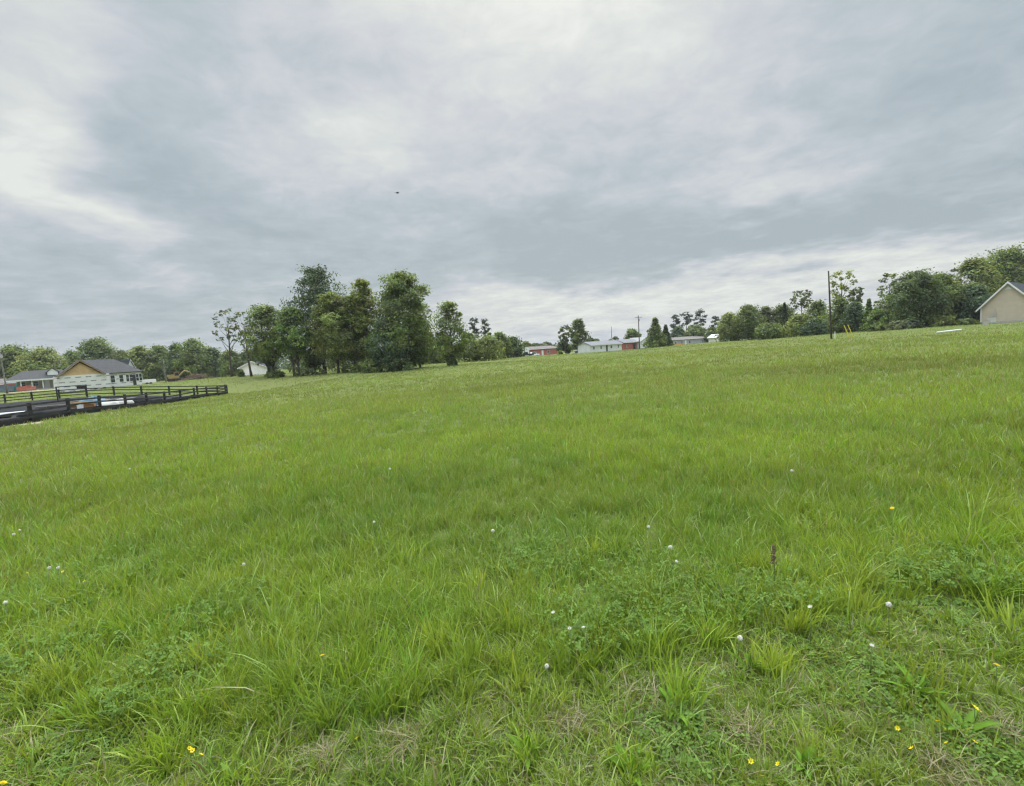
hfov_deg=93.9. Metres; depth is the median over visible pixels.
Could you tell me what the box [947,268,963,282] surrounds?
broadleaf tree
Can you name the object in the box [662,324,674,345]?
cedar tree
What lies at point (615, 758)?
broadleaf weed
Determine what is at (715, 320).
pine tree
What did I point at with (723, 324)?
broadleaf tree
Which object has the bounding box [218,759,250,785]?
broadleaf weed
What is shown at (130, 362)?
white gabled house
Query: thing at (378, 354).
broadleaf tree
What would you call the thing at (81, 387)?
pipe gate
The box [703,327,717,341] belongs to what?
broadleaf tree
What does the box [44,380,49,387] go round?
door
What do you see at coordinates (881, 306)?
broadleaf tree
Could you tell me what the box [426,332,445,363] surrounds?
broadleaf tree
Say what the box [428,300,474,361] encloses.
broadleaf tree
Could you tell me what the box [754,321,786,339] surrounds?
broadleaf tree
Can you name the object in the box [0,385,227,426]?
board fence
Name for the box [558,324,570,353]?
broadleaf tree
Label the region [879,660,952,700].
broadleaf weed
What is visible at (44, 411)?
dark soil heap
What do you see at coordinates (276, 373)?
bush
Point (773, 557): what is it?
dock stalk
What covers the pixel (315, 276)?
broadleaf tree
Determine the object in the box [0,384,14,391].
dumpster
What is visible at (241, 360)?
broadleaf tree
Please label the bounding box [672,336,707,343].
grey house
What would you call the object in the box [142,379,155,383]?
utility trailer
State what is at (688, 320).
pine tree
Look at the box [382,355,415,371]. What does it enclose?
bush
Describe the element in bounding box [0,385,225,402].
board fence
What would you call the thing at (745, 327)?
broadleaf tree
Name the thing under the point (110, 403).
white sack
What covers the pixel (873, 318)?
broadleaf tree
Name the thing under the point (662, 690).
broadleaf weed
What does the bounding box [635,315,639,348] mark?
utility pole
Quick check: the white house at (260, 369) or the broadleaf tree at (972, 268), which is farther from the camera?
the white house at (260, 369)
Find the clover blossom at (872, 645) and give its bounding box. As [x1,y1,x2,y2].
[869,643,873,674]
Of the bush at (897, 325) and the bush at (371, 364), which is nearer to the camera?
the bush at (371, 364)
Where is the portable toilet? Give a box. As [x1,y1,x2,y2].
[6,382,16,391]
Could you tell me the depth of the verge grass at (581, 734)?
2.02 m
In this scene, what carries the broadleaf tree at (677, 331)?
on the ground at (234, 386)
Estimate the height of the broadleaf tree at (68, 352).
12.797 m
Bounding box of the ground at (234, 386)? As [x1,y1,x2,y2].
[0,322,1023,785]
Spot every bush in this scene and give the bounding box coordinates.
[236,369,244,376]
[263,370,285,377]
[282,355,321,372]
[294,368,326,376]
[326,356,353,371]
[340,363,363,372]
[359,358,385,372]
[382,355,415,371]
[447,357,457,365]
[555,341,572,353]
[867,323,885,331]
[884,320,912,329]
[902,316,923,328]
[928,314,959,326]
[955,318,981,324]
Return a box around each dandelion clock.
[3,600,7,624]
[545,663,552,695]
[736,635,742,665]
[886,602,891,644]
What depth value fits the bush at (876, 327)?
87.42 m
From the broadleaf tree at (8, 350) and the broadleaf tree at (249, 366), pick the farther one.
the broadleaf tree at (8, 350)
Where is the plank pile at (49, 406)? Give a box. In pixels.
[35,404,65,408]
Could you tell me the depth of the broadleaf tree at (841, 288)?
110.61 m
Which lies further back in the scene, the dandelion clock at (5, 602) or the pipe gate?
the pipe gate
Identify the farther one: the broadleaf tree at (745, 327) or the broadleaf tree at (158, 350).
the broadleaf tree at (158, 350)
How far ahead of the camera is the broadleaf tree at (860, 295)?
110.69 m
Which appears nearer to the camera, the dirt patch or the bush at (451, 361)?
the bush at (451, 361)
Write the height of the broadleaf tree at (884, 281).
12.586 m
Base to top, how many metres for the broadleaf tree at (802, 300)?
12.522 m
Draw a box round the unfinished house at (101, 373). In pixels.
[53,359,142,391]
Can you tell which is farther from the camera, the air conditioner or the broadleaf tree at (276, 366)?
the broadleaf tree at (276, 366)
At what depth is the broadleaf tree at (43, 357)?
144.85 m
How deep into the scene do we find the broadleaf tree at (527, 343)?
258.13 m
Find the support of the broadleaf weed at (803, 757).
on the ground at (234, 386)
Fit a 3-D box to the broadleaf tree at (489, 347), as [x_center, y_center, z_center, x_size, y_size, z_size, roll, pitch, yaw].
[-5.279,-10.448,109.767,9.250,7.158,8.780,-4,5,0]
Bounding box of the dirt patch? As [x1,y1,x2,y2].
[1,389,54,393]
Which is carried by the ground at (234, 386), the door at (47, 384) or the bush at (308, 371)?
the bush at (308, 371)
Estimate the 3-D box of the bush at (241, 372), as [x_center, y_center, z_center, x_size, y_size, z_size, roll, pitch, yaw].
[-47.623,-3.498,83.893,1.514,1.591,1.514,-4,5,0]
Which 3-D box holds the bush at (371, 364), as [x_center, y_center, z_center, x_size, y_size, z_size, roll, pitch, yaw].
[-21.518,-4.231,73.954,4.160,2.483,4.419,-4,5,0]
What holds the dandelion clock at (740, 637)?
on the ground at (234, 386)
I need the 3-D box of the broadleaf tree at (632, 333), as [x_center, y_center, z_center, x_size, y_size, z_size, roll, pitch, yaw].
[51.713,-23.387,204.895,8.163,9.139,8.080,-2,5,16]
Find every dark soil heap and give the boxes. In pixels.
[16,407,72,416]
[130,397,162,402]
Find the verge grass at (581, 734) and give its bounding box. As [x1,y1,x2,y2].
[0,562,1023,785]
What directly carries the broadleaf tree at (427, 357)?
on the ground at (234, 386)
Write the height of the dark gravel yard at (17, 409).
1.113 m
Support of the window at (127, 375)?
in the unfinished house at (101, 373)
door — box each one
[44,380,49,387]
[132,375,136,384]
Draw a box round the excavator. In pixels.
[167,370,191,381]
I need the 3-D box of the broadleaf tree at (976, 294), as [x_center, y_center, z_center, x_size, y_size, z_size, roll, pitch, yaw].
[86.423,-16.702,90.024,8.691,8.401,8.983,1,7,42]
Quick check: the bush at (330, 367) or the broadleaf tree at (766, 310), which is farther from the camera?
the broadleaf tree at (766, 310)
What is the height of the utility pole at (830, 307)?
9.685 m
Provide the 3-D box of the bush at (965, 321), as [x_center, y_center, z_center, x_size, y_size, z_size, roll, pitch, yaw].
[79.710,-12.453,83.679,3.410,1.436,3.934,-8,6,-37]
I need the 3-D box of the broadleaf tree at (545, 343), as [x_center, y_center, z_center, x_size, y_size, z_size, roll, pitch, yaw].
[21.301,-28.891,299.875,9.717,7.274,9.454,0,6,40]
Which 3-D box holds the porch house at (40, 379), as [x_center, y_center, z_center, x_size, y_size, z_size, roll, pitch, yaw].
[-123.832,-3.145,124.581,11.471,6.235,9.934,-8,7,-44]
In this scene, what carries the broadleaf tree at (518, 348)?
on the ground at (234, 386)
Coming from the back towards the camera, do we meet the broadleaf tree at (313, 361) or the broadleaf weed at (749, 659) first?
the broadleaf tree at (313, 361)
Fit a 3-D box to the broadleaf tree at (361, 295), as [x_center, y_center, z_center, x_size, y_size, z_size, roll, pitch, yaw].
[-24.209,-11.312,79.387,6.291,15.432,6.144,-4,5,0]
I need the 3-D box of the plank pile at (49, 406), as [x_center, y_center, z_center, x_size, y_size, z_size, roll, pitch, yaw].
[-43.532,1.270,45.929,3.277,0.288,0.582,-7,6,-36]
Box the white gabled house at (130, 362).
[118,359,135,367]
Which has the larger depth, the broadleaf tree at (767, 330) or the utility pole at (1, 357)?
the broadleaf tree at (767, 330)
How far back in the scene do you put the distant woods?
333.73 m
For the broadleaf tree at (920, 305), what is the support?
on the ground at (234, 386)
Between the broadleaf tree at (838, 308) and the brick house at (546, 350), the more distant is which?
the brick house at (546, 350)
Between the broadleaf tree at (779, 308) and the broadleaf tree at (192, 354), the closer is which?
the broadleaf tree at (779, 308)
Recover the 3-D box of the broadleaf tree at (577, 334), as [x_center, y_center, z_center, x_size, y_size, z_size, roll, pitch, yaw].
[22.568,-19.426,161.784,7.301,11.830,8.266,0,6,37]
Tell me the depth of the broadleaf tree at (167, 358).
155.56 m
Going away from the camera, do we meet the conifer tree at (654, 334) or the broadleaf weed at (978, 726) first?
the broadleaf weed at (978, 726)
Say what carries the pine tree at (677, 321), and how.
on the ground at (234, 386)
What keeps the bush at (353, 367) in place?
on the ground at (234, 386)
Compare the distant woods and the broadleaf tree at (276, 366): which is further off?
the distant woods
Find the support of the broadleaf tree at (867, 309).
on the ground at (234, 386)
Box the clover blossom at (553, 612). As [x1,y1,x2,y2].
[549,610,554,648]
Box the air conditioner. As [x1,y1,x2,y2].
[987,317,995,322]
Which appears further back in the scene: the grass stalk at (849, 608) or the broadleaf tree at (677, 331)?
the broadleaf tree at (677, 331)
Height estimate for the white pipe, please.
0.270 m
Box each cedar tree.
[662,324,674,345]
[780,302,788,337]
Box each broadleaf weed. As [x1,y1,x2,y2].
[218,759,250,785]
[503,730,540,773]
[604,741,651,785]
[657,684,687,724]
[723,650,770,673]
[794,746,823,779]
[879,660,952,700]
[933,695,1001,747]
[991,720,1023,764]
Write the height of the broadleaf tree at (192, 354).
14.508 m
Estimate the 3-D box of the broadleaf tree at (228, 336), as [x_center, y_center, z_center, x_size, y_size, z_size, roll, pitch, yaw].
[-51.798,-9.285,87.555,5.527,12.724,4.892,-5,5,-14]
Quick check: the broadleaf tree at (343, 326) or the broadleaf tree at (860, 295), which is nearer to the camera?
the broadleaf tree at (343, 326)
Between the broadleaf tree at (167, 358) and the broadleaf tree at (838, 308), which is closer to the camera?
the broadleaf tree at (838, 308)
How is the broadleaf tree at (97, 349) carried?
on the ground at (234, 386)
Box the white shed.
[707,334,724,341]
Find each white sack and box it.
[101,401,119,405]
[116,399,133,403]
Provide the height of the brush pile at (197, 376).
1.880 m
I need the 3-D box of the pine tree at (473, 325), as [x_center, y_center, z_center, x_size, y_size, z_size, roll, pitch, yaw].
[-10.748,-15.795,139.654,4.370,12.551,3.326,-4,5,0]
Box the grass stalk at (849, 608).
[848,588,850,629]
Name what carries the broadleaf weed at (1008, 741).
on the ground at (234, 386)
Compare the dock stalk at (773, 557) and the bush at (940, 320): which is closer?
the dock stalk at (773, 557)
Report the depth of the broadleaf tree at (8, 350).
146.62 m
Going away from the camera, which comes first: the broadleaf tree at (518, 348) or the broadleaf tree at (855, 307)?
the broadleaf tree at (855, 307)
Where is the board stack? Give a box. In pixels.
[70,401,96,407]
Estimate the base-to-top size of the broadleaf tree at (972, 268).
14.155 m
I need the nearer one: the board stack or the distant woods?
the board stack
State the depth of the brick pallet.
111.56 m
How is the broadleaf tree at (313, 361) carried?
on the ground at (234, 386)
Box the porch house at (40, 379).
[6,368,63,389]
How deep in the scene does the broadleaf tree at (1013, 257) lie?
102.85 m
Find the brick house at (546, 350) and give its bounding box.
[525,345,557,355]
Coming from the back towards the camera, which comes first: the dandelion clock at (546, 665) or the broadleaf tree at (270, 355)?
the broadleaf tree at (270, 355)
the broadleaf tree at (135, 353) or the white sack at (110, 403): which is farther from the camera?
the broadleaf tree at (135, 353)
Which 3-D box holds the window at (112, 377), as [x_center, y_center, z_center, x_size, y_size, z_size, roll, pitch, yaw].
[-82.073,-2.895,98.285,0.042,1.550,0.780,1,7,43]
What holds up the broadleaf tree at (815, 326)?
on the ground at (234, 386)
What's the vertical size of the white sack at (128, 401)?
0.610 m
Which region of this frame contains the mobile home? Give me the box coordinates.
[577,340,622,352]
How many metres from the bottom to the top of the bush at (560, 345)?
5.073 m
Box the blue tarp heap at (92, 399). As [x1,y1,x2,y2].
[79,396,106,405]
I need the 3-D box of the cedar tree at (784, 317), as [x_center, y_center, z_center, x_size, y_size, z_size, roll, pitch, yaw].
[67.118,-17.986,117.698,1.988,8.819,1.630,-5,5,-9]
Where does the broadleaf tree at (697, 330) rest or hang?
on the ground at (234, 386)
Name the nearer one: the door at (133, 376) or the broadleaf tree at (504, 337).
the door at (133, 376)
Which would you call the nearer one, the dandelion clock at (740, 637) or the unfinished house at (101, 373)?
the dandelion clock at (740, 637)
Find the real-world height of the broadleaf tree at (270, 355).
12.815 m
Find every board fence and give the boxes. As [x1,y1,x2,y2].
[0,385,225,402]
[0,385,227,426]
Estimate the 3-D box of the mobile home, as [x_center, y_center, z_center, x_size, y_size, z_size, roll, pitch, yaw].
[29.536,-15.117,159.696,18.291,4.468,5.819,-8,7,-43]
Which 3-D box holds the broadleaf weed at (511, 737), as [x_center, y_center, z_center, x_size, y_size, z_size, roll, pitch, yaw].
[0.053,1.391,1.865,0.098,0.093,0.218,-6,5,-26]
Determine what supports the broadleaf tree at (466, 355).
on the ground at (234, 386)
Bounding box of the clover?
[0,523,1023,785]
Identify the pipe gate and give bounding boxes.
[55,384,87,400]
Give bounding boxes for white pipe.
[936,329,961,332]
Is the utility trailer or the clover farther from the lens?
the utility trailer
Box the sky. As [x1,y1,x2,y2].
[0,0,1023,366]
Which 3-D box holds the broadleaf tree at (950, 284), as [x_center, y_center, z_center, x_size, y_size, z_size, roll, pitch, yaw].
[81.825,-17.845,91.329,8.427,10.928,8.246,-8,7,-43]
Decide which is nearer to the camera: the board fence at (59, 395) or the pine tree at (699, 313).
the board fence at (59, 395)
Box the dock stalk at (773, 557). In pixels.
[770,544,776,585]
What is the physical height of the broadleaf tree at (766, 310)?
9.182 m
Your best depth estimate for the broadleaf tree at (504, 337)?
129.04 m
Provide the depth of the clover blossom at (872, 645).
2.23 m
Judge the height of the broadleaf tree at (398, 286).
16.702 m
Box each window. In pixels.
[110,375,115,382]
[119,375,123,381]
[125,374,129,381]
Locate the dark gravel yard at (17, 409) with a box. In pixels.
[0,395,186,419]
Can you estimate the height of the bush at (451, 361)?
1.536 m
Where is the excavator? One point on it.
(173, 376)
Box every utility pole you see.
[0,351,7,393]
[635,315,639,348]
[828,271,831,338]
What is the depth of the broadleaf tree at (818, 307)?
116.62 m
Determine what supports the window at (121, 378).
in the unfinished house at (101, 373)
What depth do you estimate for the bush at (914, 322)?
83.02 m
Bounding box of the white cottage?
[630,337,649,348]
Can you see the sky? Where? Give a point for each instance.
(166, 166)
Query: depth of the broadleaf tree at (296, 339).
78.53 m
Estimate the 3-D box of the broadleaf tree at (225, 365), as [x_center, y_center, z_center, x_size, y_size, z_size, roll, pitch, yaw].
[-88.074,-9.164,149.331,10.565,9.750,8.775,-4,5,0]
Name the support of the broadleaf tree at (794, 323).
on the ground at (234, 386)
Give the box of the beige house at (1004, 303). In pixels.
[975,281,1023,323]
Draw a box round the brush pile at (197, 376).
[160,373,221,382]
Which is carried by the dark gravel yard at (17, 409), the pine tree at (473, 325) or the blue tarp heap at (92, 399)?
the blue tarp heap at (92, 399)
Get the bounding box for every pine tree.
[468,317,481,337]
[481,318,491,335]
[669,314,680,327]
[679,312,694,331]
[692,308,707,325]
[708,316,718,330]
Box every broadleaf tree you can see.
[0,343,51,378]
[6,344,70,375]
[62,350,79,366]
[64,335,138,370]
[121,345,158,379]
[143,344,173,380]
[161,341,187,379]
[170,337,217,378]
[199,347,223,376]
[212,308,243,376]
[213,348,244,376]
[231,312,252,376]
[233,347,256,373]
[238,302,290,377]
[256,356,281,370]
[266,304,312,376]
[280,264,347,372]
[301,326,325,371]
[305,291,362,372]
[329,292,373,363]
[345,278,379,365]
[357,317,416,371]
[360,268,437,366]
[414,313,432,367]
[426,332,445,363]
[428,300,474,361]
[433,334,459,362]
[455,331,481,361]
[471,332,506,360]
[493,331,513,357]
[504,335,526,356]
[522,341,531,346]
[540,341,553,345]
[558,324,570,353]
[568,318,591,349]
[623,328,641,338]
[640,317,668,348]
[670,326,687,337]
[684,324,705,336]
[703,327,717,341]
[713,312,745,341]
[729,303,768,339]
[754,305,779,338]
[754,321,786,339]
[768,303,797,336]
[777,311,819,336]
[789,289,812,335]
[797,317,829,335]
[804,299,837,324]
[817,295,858,333]
[829,270,857,301]
[839,302,865,332]
[847,287,864,303]
[857,298,873,331]
[863,309,891,329]
[871,293,896,322]
[873,273,898,307]
[880,267,953,327]
[926,271,967,320]
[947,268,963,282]
[947,282,991,323]
[950,254,1010,315]
[964,242,1023,289]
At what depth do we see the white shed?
151.50 m
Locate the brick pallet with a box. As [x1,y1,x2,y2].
[16,386,35,391]
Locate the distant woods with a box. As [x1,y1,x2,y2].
[0,310,979,377]
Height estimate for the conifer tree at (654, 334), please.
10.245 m
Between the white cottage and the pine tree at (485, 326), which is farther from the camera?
the white cottage
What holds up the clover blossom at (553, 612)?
on the ground at (234, 386)
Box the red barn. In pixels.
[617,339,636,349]
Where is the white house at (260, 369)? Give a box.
[237,361,270,375]
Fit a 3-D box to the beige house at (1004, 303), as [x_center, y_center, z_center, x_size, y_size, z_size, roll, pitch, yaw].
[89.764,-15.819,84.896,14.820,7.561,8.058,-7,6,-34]
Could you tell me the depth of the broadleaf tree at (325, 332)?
76.67 m
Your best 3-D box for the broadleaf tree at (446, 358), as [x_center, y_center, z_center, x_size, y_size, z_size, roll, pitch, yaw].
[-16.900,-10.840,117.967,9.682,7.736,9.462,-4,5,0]
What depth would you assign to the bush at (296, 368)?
98.37 m
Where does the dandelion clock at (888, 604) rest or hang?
on the ground at (234, 386)
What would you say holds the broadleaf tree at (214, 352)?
on the ground at (234, 386)

